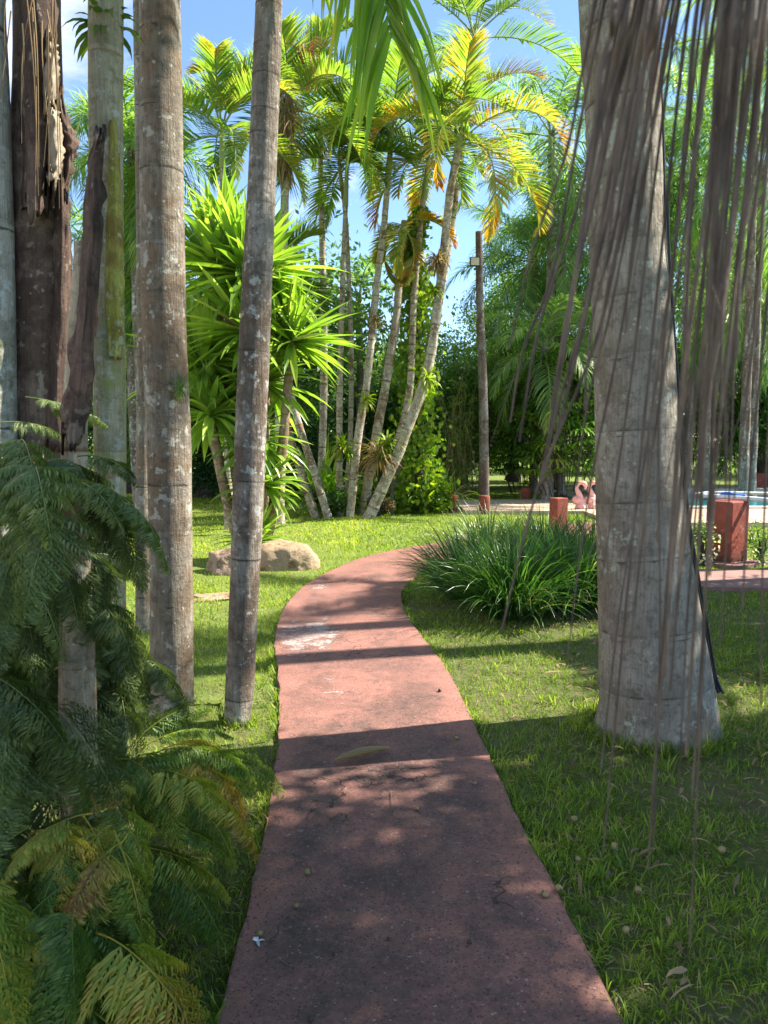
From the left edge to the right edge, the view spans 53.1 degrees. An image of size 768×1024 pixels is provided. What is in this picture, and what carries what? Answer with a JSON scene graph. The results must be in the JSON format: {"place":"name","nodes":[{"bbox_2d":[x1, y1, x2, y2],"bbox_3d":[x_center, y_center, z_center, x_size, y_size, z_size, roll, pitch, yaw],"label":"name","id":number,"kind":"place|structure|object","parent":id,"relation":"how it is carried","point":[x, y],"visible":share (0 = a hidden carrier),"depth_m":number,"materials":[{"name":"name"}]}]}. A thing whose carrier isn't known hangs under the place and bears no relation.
{"place":"outdoors","nodes":[
{"label":"outdoors","id":0,"kind":"place"},
{"bbox_2d":[6,0,767,439],"label":"sky","id":1,"kind":"structure","parent":0,"point":[216,20],"materials":[{"name":"blue"}]},
{"bbox_2d":[14,445,767,1023],"bbox_3d":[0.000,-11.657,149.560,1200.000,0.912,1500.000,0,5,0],"label":"ground","id":2,"kind":"structure","parent":0,"point":[497,483],"depth_m":3.79,"materials":[{"name":"plant"}]},
{"bbox_2d":[0,0,17,799],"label":"palm tree","id":3,"kind":"object","parent":2,"relation":"on","point":[8,375],"visible":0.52,"depth_m":3.19,"materials":[{"name":"grey plant"}]},
{"bbox_2d":[0,544,189,780],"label":"fern","id":4,"kind":"object","parent":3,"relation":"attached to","point":[125,665],"visible":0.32,"depth_m":2.71,"materials":[{"name":"green plant"}]},
{"bbox_2d":[0,0,79,800],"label":"palm tree","id":5,"kind":"object","parent":2,"relation":"on","point":[45,144],"visible":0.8,"depth_m":3.23,"materials":[{"name":"brown plant"}]},
{"bbox_2d":[0,647,139,927],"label":"fern","id":6,"kind":"object","parent":2,"relation":"on","point":[40,754],"visible":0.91,"depth_m":1.92,"materials":[{"name":"green plant"}]},
{"bbox_2d":[58,240,97,830],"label":"palm tree","id":7,"kind":"object","parent":2,"relation":"on","point":[77,677],"visible":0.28,"depth_m":2.50,"materials":[{"name":"beige plant"}]},
{"bbox_2d":[0,396,170,674],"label":"fern","id":8,"kind":"object","parent":7,"relation":"attached to","point":[32,502],"visible":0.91,"depth_m":2.20,"materials":[{"name":"green plant"}]},
{"bbox_2d":[17,816,161,1015],"bbox_3d":[-0.877,1.291,2.071,0.542,0.878,0.808,-3,6,-30],"label":"fern","id":9,"kind":"object","parent":2,"relation":"on","point":[105,877],"visible":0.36,"depth_m":1.92,"materials":[{"name":"green plant"}]},
{"bbox_2d":[0,813,209,1023],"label":"fern","id":10,"kind":"object","parent":2,"relation":"on","point":[44,977],"visible":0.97,"depth_m":1.68,"materials":[{"name":"green plant"}]},
{"bbox_2d":[88,0,126,757],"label":"palm tree","id":11,"kind":"object","parent":2,"relation":"on","point":[105,71],"visible":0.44,"depth_m":3.54,"materials":[{"name":"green plant"}]},
{"bbox_2d":[60,117,124,454],"bbox_3d":[-1.107,-0.981,2.945,0.176,1.503,1.352,-2,5,-16],"label":"palm sheath","id":12,"kind":"object","parent":11,"relation":"attached to","point":[75,406],"visible":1,"depth_m":2.40,"materials":[{"name":"plant"}]},
{"bbox_2d":[61,0,145,61],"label":"epiphyte","id":13,"kind":"object","parent":11,"relation":"attached to","point":[83,37],"visible":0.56,"depth_m":3.52,"materials":[{"name":"green plant"}]},
{"bbox_2d":[70,195,199,505],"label":"palm tree","id":14,"kind":"object","parent":2,"relation":"on","point":[129,353],"visible":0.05,"depth_m":16.67,"materials":[{"name":"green plant"}]},
{"bbox_2d":[133,0,149,634],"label":"palm tree","id":15,"kind":"object","parent":2,"relation":"on","point":[142,610],"visible":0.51,"depth_m":6.29,"materials":[{"name":"grey plant"}]},
{"bbox_2d":[88,347,194,478],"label":"palm tree","id":16,"kind":"object","parent":2,"relation":"on","point":[127,433],"visible":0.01,"depth_m":19.50,"materials":[{"name":"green plant"}]},
{"bbox_2d":[88,309,195,493],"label":"tree","id":17,"kind":"object","parent":2,"relation":"on","point":[128,486],"visible":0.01,"depth_m":23.38,"materials":[{"name":"green plant"}]},
{"bbox_2d":[64,65,219,410],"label":"palm tree","id":18,"kind":"object","parent":2,"relation":"on","point":[129,156],"visible":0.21,"depth_m":14.13,"materials":[{"name":"green plant"}]},
{"bbox_2d":[52,751,260,959],"bbox_3d":[-0.775,1.155,2.504,0.819,0.655,0.618,4,7,40],"label":"fern","id":19,"kind":"object","parent":2,"relation":"on","point":[174,808],"visible":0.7,"depth_m":2.40,"materials":[{"name":"green plant"}]},
{"bbox_2d":[139,0,195,724],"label":"palm tree","id":20,"kind":"object","parent":2,"relation":"on","point":[163,322],"visible":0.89,"depth_m":4.19,"materials":[{"name":"grey plant"}]},
{"bbox_2d":[129,699,285,822],"bbox_3d":[-0.731,1.057,3.220,0.589,0.301,0.962,-2,6,-24],"label":"fern","id":21,"kind":"object","parent":2,"relation":"on","point":[218,770],"visible":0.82,"depth_m":3.14,"materials":[{"name":"green plant"}]},
{"bbox_2d":[192,446,223,497],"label":"shrub","id":22,"kind":"object","parent":2,"relation":"on","point":[200,469],"visible":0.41,"depth_m":21.59,"materials":[{"name":"green plant"}]},
{"bbox_2d":[193,592,228,601],"bbox_3d":[-1.763,0.888,7.961,0.535,0.080,0.400,-1,5,-11],"label":"flat stone","id":23,"kind":"object","parent":2,"relation":"on","point":[219,596],"visible":0.62,"depth_m":7.89,"materials":[{"name":"stone"}]},
{"bbox_2d":[90,308,336,498],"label":"tree","id":24,"kind":"object","parent":2,"relation":"on","point":[199,494],"visible":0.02,"depth_m":21.63,"materials":[{"name":"green plant"}]},
{"bbox_2d":[123,32,312,529],"bbox_3d":[-3.081,-3.775,13.810,3.611,8.300,3.985,0,5,0],"label":"palm tree","id":25,"kind":"object","parent":2,"relation":"on","point":[215,60],"visible":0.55,"depth_m":12.98,"materials":[{"name":"green plant"}]},
{"bbox_2d":[206,547,230,575],"bbox_3d":[-1.910,0.733,9.501,0.522,0.616,0.650,-2,6,-23],"label":"boulder","id":26,"kind":"object","parent":2,"relation":"on","point":[219,563],"visible":0.32,"depth_m":9.28,"materials":[{"name":"stone"}]},
{"bbox_2d":[125,158,359,547],"bbox_3d":[-1.819,-1.934,10.300,3.256,5.640,2.433,2,6,20],"label":"yucca","id":27,"kind":"object","parent":2,"relation":"on","point":[214,249],"visible":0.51,"depth_m":10.01,"materials":[{"name":"green plant"}]},
{"bbox_2d":[183,8,379,524],"bbox_3d":[-1.862,-4.415,14.708,3.589,9.412,3.902,0,5,0],"label":"palm tree","id":28,"kind":"object","parent":2,"relation":"on","point":[290,28],"visible":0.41,"depth_m":14.00,"materials":[{"name":"green plant"}]},
{"bbox_2d":[276,83,321,206],"bbox_3d":[-1.833,-7.106,14.322,1.305,2.656,1.507,0,5,0],"label":"dead frond skirt","id":29,"kind":"object","parent":28,"relation":"hanging from","point":[285,123],"visible":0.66,"depth_m":14.27,"materials":[{"name":"green plant"}]},
{"bbox_2d":[284,24,333,95],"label":"fruit stalks","id":30,"kind":"object","parent":28,"relation":"attached to","point":[309,49],"visible":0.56,"depth_m":13.81,"materials":[{"name":"plant"}]},
{"bbox_2d":[260,538,319,571],"bbox_3d":[-1.263,0.712,9.866,0.906,0.720,0.716,-1,5,-6],"label":"boulder","id":31,"kind":"object","parent":2,"relation":"on","point":[279,554],"visible":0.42,"depth_m":9.56,"materials":[{"name":"stone"}]},
{"bbox_2d":[287,230,320,517],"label":"palm tree","id":32,"kind":"object","parent":2,"relation":"on","point":[308,496],"visible":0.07,"depth_m":16.24,"materials":[{"name":"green plant"}]},
{"bbox_2d":[210,346,398,485],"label":"tree","id":33,"kind":"object","parent":2,"relation":"on","point":[331,427],"visible":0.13,"depth_m":24.14,"materials":[{"name":"green plant"}]},
{"bbox_2d":[287,215,338,518],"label":"palm tree","id":34,"kind":"object","parent":2,"relation":"on","point":[318,484],"visible":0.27,"depth_m":16.00,"materials":[{"name":"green plant"}]},
{"bbox_2d":[273,425,359,495],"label":"shrub","id":35,"kind":"object","parent":2,"relation":"on","point":[314,451],"visible":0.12,"depth_m":22.26,"materials":[{"name":"green plant"}]},
{"bbox_2d":[292,485,357,514],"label":"shrub","id":36,"kind":"object","parent":2,"relation":"on","point":[334,503],"visible":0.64,"depth_m":16.44,"materials":[{"name":"green plant"}]},
{"bbox_2d":[269,432,380,509],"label":"ginger plant","id":37,"kind":"object","parent":2,"relation":"on","point":[328,476],"visible":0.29,"depth_m":17.51,"materials":[{"name":"green plant"}]},
{"bbox_2d":[186,197,484,502],"bbox_3d":[-2.789,-4.287,20.534,10.902,8.330,7.507,0,5,0],"label":"tree","id":38,"kind":"object","parent":2,"relation":"on","point":[360,350],"visible":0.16,"depth_m":20.18,"materials":[{"name":"green plant"}]},
{"bbox_2d":[224,0,451,727],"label":"palm tree","id":39,"kind":"object","parent":2,"relation":"on","point":[370,30],"visible":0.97,"depth_m":4.07,"materials":[{"name":"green plant"}]},
{"bbox_2d":[276,104,400,514],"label":"palm tree","id":40,"kind":"object","parent":2,"relation":"on","point":[314,153],"visible":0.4,"depth_m":16.45,"materials":[{"name":"green plant"}]},
{"bbox_2d":[250,13,430,509],"bbox_3d":[-1.189,-5.255,17.760,4.522,10.532,4.463,0,5,0],"label":"palm tree","id":41,"kind":"object","parent":2,"relation":"on","point":[323,414],"visible":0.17,"depth_m":17.52,"materials":[{"name":"green plant"}]},
{"bbox_2d":[277,84,425,516],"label":"palm tree","id":42,"kind":"object","parent":2,"relation":"on","point":[387,144],"visible":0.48,"depth_m":16.13,"materials":[{"name":"green plant"}]},
{"bbox_2d":[316,253,410,487],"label":"palm tree","id":43,"kind":"object","parent":2,"relation":"on","point":[361,371],"visible":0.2,"depth_m":22.58,"materials":[{"name":"green plant"}]},
{"bbox_2d":[330,429,409,492],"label":"shrub","id":44,"kind":"object","parent":2,"relation":"on","point":[380,472],"visible":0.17,"depth_m":22.63,"materials":[{"name":"green plant"}]},
{"bbox_2d":[304,329,435,457],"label":"tree","id":45,"kind":"object","parent":2,"relation":"on","point":[390,388],"visible":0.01,"depth_m":27.05,"materials":[{"name":"green plant"}]},
{"bbox_2d":[11,592,767,1023],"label":"leaf litter","id":46,"kind":"object","parent":2,"relation":"on","point":[681,968],"visible":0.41,"depth_m":3.14,"materials":[{"name":"plant"}]},
{"bbox_2d":[278,38,525,517],"bbox_3d":[0.017,-4.553,15.816,4.551,9.502,4.621,-2,6,-18],"label":"palm tree","id":47,"kind":"object","parent":2,"relation":"on","point":[391,82],"visible":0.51,"depth_m":15.74,"materials":[{"name":"green plant"}]},
{"bbox_2d":[329,432,361,463],"bbox_3d":[-0.810,-1.337,16.362,0.723,0.781,0.748,0,5,0],"label":"bromeliad","id":48,"kind":"object","parent":47,"relation":"attached to","point":[343,446],"visible":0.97,"depth_m":16.26,"materials":[{"name":"green plant"}]},
{"bbox_2d":[357,207,459,514],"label":"palm tree","id":49,"kind":"object","parent":2,"relation":"on","point":[403,268],"visible":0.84,"depth_m":16.39,"materials":[{"name":"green plant"}]},
{"bbox_2d":[336,74,494,459],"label":"palm tree","id":50,"kind":"object","parent":2,"relation":"on","point":[415,122],"visible":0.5,"depth_m":16.31,"materials":[{"name":"green plant"}]},
{"bbox_2d":[381,205,460,514],"bbox_3d":[0.815,-3.223,17.026,1.814,6.867,1.545,0,5,0],"label":"climbing vine","id":51,"kind":"object","parent":2,"relation":"on","point":[421,443],"visible":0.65,"depth_m":16.87,"materials":[{"name":"green plant"}]},
{"bbox_2d":[371,461,479,512],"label":"strap plant","id":52,"kind":"object","parent":2,"relation":"on","point":[415,508],"visible":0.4,"depth_m":17.38,"materials":[{"name":"green plant"}]},
{"bbox_2d":[88,357,766,474],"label":"distant woods","id":53,"kind":"object","parent":2,"relation":"on","point":[733,468],"visible":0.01,"depth_m":37.75,"materials":[{"name":"green plant"}]},
{"bbox_2d":[343,319,529,484],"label":"tree","id":54,"kind":"object","parent":2,"relation":"on","point":[439,358],"visible":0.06,"depth_m":25.92,"materials":[{"name":"green plant"}]},
{"bbox_2d":[418,479,459,513],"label":"shrub","id":55,"kind":"object","parent":2,"relation":"on","point":[443,502],"visible":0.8,"depth_m":17.09,"materials":[{"name":"green plant"}]},
{"bbox_2d":[432,356,486,498],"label":"bamboo","id":56,"kind":"object","parent":2,"relation":"on","point":[461,450],"visible":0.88,"depth_m":20.66,"materials":[{"name":"green plant"}]},
{"bbox_2d":[425,356,501,494],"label":"flowering shrub","id":57,"kind":"object","parent":2,"relation":"on","point":[474,440],"visible":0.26,"depth_m":21.91,"materials":[{"name":"green plant"}]},
{"bbox_2d":[396,331,534,494],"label":"tree","id":58,"kind":"object","parent":2,"relation":"on","point":[445,377],"visible":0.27,"depth_m":22.20,"materials":[{"name":"green plant"}]},
{"bbox_2d":[377,510,555,613],"bbox_3d":[0.856,0.445,7.812,2.029,0.984,2.089,0,5,0],"label":"grass clump","id":59,"kind":"object","parent":2,"relation":"on","point":[428,555],"visible":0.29,"depth_m":7.73,"materials":[{"name":"green plant"}]},
{"bbox_2d":[360,25,574,518],"bbox_3d":[1.540,-4.460,15.628,4.175,9.441,4.582,0,5,0],"label":"palm tree","id":60,"kind":"object","parent":2,"relation":"on","point":[468,48],"visible":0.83,"depth_m":15.31,"materials":[{"name":"green plant"}]},
{"bbox_2d":[357,436,402,485],"bbox_3d":[-0.138,-1.050,16.014,1.078,1.048,1.032,-4,7,-40],"label":"bromeliad","id":61,"kind":"object","parent":60,"relation":"attached to","point":[375,461],"visible":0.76,"depth_m":15.96,"materials":[{"name":"green plant"}]},
{"bbox_2d":[372,430,404,463],"bbox_3d":[0.092,-1.349,15.950,0.738,0.790,0.713,0,5,0],"label":"bromeliad","id":62,"kind":"object","parent":60,"relation":"attached to","point":[388,446],"visible":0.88,"depth_m":15.90,"materials":[{"name":"green plant"}]},
{"bbox_2d":[414,366,441,390],"bbox_3d":[0.869,-2.684,15.704,0.576,0.589,0.549,-1,5,-16],"label":"bromeliad","id":63,"kind":"object","parent":60,"relation":"attached to","point":[426,378],"visible":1,"depth_m":15.64,"materials":[{"name":"green plant"}]},
{"bbox_2d":[423,247,451,277],"bbox_3d":[1.093,-5.019,15.497,0.620,0.635,0.621,0,5,0],"label":"bromeliad","id":64,"kind":"object","parent":60,"relation":"attached to","point":[436,261],"visible":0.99,"depth_m":15.43,"materials":[{"name":"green plant"}]},
{"bbox_2d":[412,497,537,564],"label":"grass clump","id":65,"kind":"object","parent":2,"relation":"on","point":[480,523],"visible":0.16,"depth_m":9.66,"materials":[{"name":"green plant"}]},
{"bbox_2d":[470,231,488,494],"bbox_3d":[2.198,-3.187,17.732,0.591,6.415,0.275,-2,6,-19],"label":"lamp pole","id":66,"kind":"object","parent":2,"relation":"on","point":[477,261],"visible":0.94,"depth_m":17.70,"materials":[{"name":"brown wood"}]},
{"bbox_2d":[379,0,582,511],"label":"palm tree","id":67,"kind":"object","parent":2,"relation":"on","point":[476,5],"visible":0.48,"depth_m":16.95,"materials":[{"name":"green plant"}]},
{"bbox_2d":[479,495,489,514],"bbox_3d":[2.232,-0.148,17.045,0.249,0.443,0.253,0,5,0],"label":"bollard","id":68,"kind":"object","parent":2,"relation":"on","point":[484,500],"visible":0.7,"depth_m":16.94,"materials":[{"name":"red paint"}]},
{"bbox_2d":[404,509,597,633],"bbox_3d":[1.189,0.467,7.012,2.145,1.030,2.226,0,5,0],"label":"grass clump","id":69,"kind":"object","parent":2,"relation":"on","point":[489,596],"visible":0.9,"depth_m":6.82,"materials":[{"name":"green plant"}]},
{"bbox_2d":[459,501,553,541],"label":"grass clump","id":70,"kind":"object","parent":2,"relation":"on","point":[512,517],"visible":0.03,"depth_m":11.00,"materials":[{"name":"green plant"}]},
{"bbox_2d":[435,268,589,481],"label":"tree","id":71,"kind":"object","parent":2,"relation":"on","point":[513,471],"visible":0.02,"depth_m":29.57,"materials":[{"name":"green plant"}]},
{"bbox_2d":[444,41,585,497],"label":"palm tree","id":72,"kind":"object","parent":2,"relation":"on","point":[550,153],"visible":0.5,"depth_m":20.46,"materials":[{"name":"green plant"}]},
{"bbox_2d":[444,179,589,493],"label":"palm tree","id":73,"kind":"object","parent":2,"relation":"on","point":[533,299],"visible":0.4,"depth_m":22.49,"materials":[{"name":"green plant"}]},
{"bbox_2d":[440,174,594,486],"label":"tree","id":74,"kind":"object","parent":2,"relation":"on","point":[469,320],"visible":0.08,"depth_m":25.27,"materials":[{"name":"green plant"}]},
{"bbox_2d":[455,291,593,499],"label":"palm tree","id":75,"kind":"object","parent":2,"relation":"on","point":[519,332],"visible":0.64,"depth_m":19.62,"materials":[{"name":"green plant"}]},
{"bbox_2d":[488,357,563,494],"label":"fan palm","id":76,"kind":"object","parent":2,"relation":"on","point":[509,446],"visible":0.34,"depth_m":21.96,"materials":[{"name":"green plant"}]},
{"bbox_2d":[463,504,597,617],"bbox_3d":[1.813,0.515,7.436,2.224,1.275,2.157,0,5,0],"label":"grass clump","id":77,"kind":"object","parent":2,"relation":"on","point":[585,605],"visible":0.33,"depth_m":7.20,"materials":[{"name":"green plant"}]},
{"bbox_2d":[468,494,595,566],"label":"grass clump","id":78,"kind":"object","parent":2,"relation":"on","point":[534,528],"visible":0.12,"depth_m":8.82,"materials":[{"name":"green plant"}]},
{"bbox_2d":[511,344,594,497],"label":"fan palm","id":79,"kind":"object","parent":2,"relation":"on","point":[566,449],"visible":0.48,"depth_m":19.81,"materials":[{"name":"green plant"}]},
{"bbox_2d":[519,498,595,557],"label":"grass clump","id":80,"kind":"object","parent":2,"relation":"on","point":[593,521],"visible":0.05,"depth_m":8.79,"materials":[{"name":"green plant"}]},
{"bbox_2d":[549,497,567,530],"bbox_3d":[3.078,0.066,13.551,0.258,0.635,0.207,-3,6,-29],"label":"bollard","id":81,"kind":"object","parent":2,"relation":"on","point":[554,502],"visible":0.49,"depth_m":13.46,"materials":[{"name":"red paint"}]},
{"bbox_2d":[463,142,667,496],"bbox_3d":[5.132,-5.335,22.223,6.091,9.872,5.868,0,5,0],"label":"palm tree","id":82,"kind":"object","parent":2,"relation":"on","point":[562,285],"visible":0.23,"depth_m":21.42,"materials":[{"name":"green plant"}]},
{"bbox_2d":[458,486,767,526],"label":"pool deck","id":83,"kind":"structure","parent":2,"relation":"on","point":[754,514],"depth_m":17.85,"materials":[{"name":"stone"}]},
{"bbox_2d":[572,480,586,508],"bbox_3d":[4.457,-0.402,17.468,0.285,0.631,0.285,5,7,45],"label":"flamingo ornament","id":84,"kind":"object","parent":83,"relation":"on","point":[578,497],"visible":0.9,"depth_m":17.41,"materials":[{"name":"plastic"}]},
{"bbox_2d":[572,488,767,508],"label":"pool coping","id":85,"kind":"object","parent":83,"relation":"on","point":[732,489],"visible":0.08,"depth_m":24.11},
{"bbox_2d":[506,157,767,403],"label":"tree","id":86,"kind":"object","parent":2,"relation":"on","point":[682,269],"visible":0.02,"depth_m":26.76,"materials":[{"name":"green plant"}]},
{"bbox_2d":[578,0,723,753],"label":"palm tree","id":87,"kind":"object","parent":2,"relation":"on","point":[637,705],"visible":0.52,"depth_m":4.00,"materials":[{"name":"grey plant"}]},
{"bbox_2d":[656,0,723,693],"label":"cable","id":88,"kind":"object","parent":87,"relation":"attached to","point":[718,688],"visible":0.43,"depth_m":4.07,"materials":[{"name":"rubber"}]},
{"bbox_2d":[555,22,765,488],"bbox_3d":[9.844,-7.444,23.445,7.418,13.849,6.698,-3,6,-30],"label":"palm tree","id":89,"kind":"object","parent":2,"relation":"on","point":[703,137],"visible":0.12,"depth_m":23.20,"materials":[{"name":"green plant"}]},
{"bbox_2d":[583,88,760,284],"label":"palm tree","id":90,"kind":"object","parent":2,"relation":"on","point":[667,138],"visible":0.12,"depth_m":22.78,"materials":[{"name":"green plant"}]},
{"bbox_2d":[692,515,720,565],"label":"shrub","id":91,"kind":"object","parent":2,"relation":"on","point":[702,562],"visible":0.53,"depth_m":9.87,"materials":[{"name":"green plant"}]},
{"bbox_2d":[676,335,741,478],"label":"fan palm","id":92,"kind":"object","parent":2,"relation":"on","point":[722,429],"visible":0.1,"depth_m":25.93,"materials":[{"name":"green plant"}]},
{"bbox_2d":[661,0,766,494],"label":"palm tree","id":93,"kind":"object","parent":2,"relation":"on","point":[749,295],"visible":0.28,"depth_m":20.36,"materials":[{"name":"green plant"}]},
{"bbox_2d":[664,105,767,496],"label":"palm tree","id":94,"kind":"object","parent":2,"relation":"on","point":[753,484],"visible":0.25,"depth_m":21.15,"materials":[{"name":"green plant"}]},
{"bbox_2d":[669,162,767,491],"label":"palm tree","id":95,"kind":"object","parent":2,"relation":"on","point":[680,340],"visible":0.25,"depth_m":22.00,"materials":[{"name":"green plant"}]},
{"bbox_2d":[673,232,767,472],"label":"tree","id":96,"kind":"object","parent":2,"relation":"on","point":[761,467],"visible":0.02,"depth_m":26.18,"materials":[{"name":"green plant"}]},
{"bbox_2d":[675,255,767,409],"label":"palm tree","id":97,"kind":"object","parent":2,"relation":"on","point":[764,382],"visible":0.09,"depth_m":23.40,"materials":[{"name":"green plant"}]},
{"bbox_2d":[694,329,767,476],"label":"fan palm","id":98,"kind":"object","parent":2,"relation":"on","point":[764,430],"visible":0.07,"depth_m":26.15,"materials":[{"name":"green plant"}]},
{"bbox_2d":[704,499,767,569],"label":"bollard","id":99,"kind":"object","parent":2,"relation":"on","point":[736,532],"visible":0.72,"depth_m":9.97,"materials":[{"name":"red paint"}]},
{"bbox_2d":[703,492,767,502],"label":"pool pole","id":100,"kind":"object","parent":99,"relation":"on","point":[743,497],"visible":0.74,"depth_m":10.06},
{"bbox_2d":[746,518,767,565],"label":"shrub","id":101,"kind":"object","parent":2,"relation":"on","point":[756,545],"visible":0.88,"depth_m":9.91,"materials":[{"name":"green plant"}]},
{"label":"palm tree","id":102,"kind":"object","parent":2,"relation":"on","visible":0},
{"bbox_2d":[491,0,767,947],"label":"palm inflorescence","id":103,"kind":"object","parent":102,"relation":"hanging from","point":[739,30],"visible":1,"depth_m":0.65,"materials":[{"name":"plant"}]},
{"bbox_2d":[218,521,622,1023],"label":"path","id":104,"kind":"structure","parent":0,"point":[455,861],"depth_m":2.88,"materials":[{"name":"concrete"}]},
{"bbox_2d":[335,746,388,759],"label":"dry leaf","id":105,"kind":"object","parent":104,"relation":"on","point":[359,751],"visible":1,"depth_m":3.80,"materials":[{"name":"plant"}]},
{"bbox_2d":[699,569,767,592],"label":"side path","id":106,"kind":"structure","parent":0,"point":[733,580],"depth_m":8.66,"materials":[{"name":"concrete"}]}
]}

